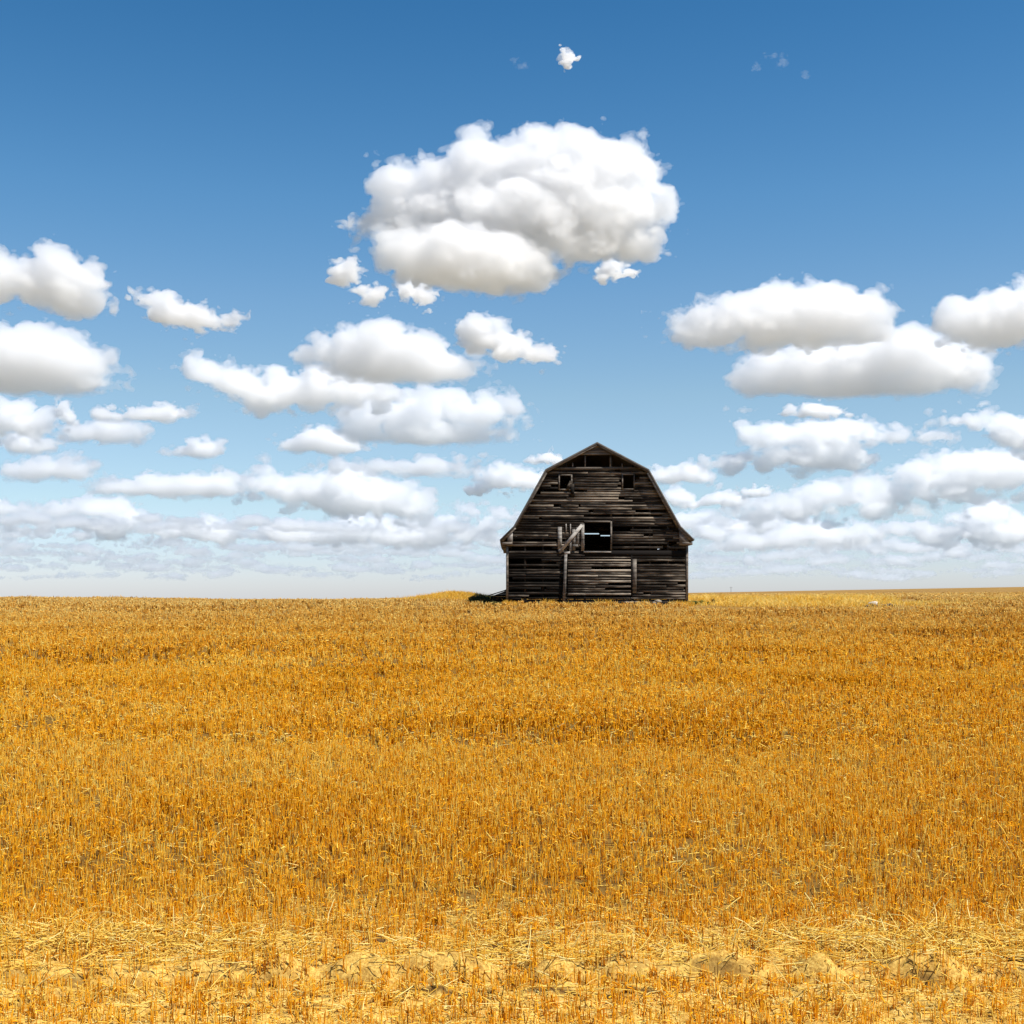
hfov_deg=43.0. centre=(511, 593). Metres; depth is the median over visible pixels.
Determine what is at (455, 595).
knoll grass
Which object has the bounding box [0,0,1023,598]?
sky
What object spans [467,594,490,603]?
shrub
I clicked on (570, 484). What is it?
window
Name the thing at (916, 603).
dry grass
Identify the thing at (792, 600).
dry grass
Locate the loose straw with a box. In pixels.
[0,678,1023,1023]
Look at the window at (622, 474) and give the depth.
77.94 m
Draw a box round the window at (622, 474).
[622,474,634,489]
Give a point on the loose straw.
(524, 952)
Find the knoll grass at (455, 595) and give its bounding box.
[373,588,492,600]
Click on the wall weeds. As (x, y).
(610, 601)
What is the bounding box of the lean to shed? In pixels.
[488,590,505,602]
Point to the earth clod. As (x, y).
(381, 940)
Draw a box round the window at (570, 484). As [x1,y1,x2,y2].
[559,474,573,496]
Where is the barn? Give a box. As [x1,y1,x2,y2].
[500,442,694,605]
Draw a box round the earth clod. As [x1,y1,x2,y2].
[365,936,386,942]
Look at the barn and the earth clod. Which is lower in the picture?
the earth clod
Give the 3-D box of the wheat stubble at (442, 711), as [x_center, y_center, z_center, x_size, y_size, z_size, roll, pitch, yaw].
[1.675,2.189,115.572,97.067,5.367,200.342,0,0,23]
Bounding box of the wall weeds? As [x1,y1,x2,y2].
[504,598,694,606]
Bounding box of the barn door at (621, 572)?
[568,554,631,595]
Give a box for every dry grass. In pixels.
[688,592,902,606]
[846,599,990,606]
[975,596,1022,600]
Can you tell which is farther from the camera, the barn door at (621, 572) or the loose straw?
the barn door at (621, 572)
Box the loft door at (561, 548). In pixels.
[558,524,583,552]
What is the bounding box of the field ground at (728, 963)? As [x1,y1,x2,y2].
[0,587,1023,1023]
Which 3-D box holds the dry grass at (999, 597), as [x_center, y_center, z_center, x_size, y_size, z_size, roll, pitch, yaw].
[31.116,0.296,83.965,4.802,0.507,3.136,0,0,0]
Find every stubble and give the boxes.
[0,591,1023,1023]
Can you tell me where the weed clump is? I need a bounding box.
[691,600,710,604]
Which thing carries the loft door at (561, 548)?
in the barn
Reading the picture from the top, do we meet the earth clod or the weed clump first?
the weed clump

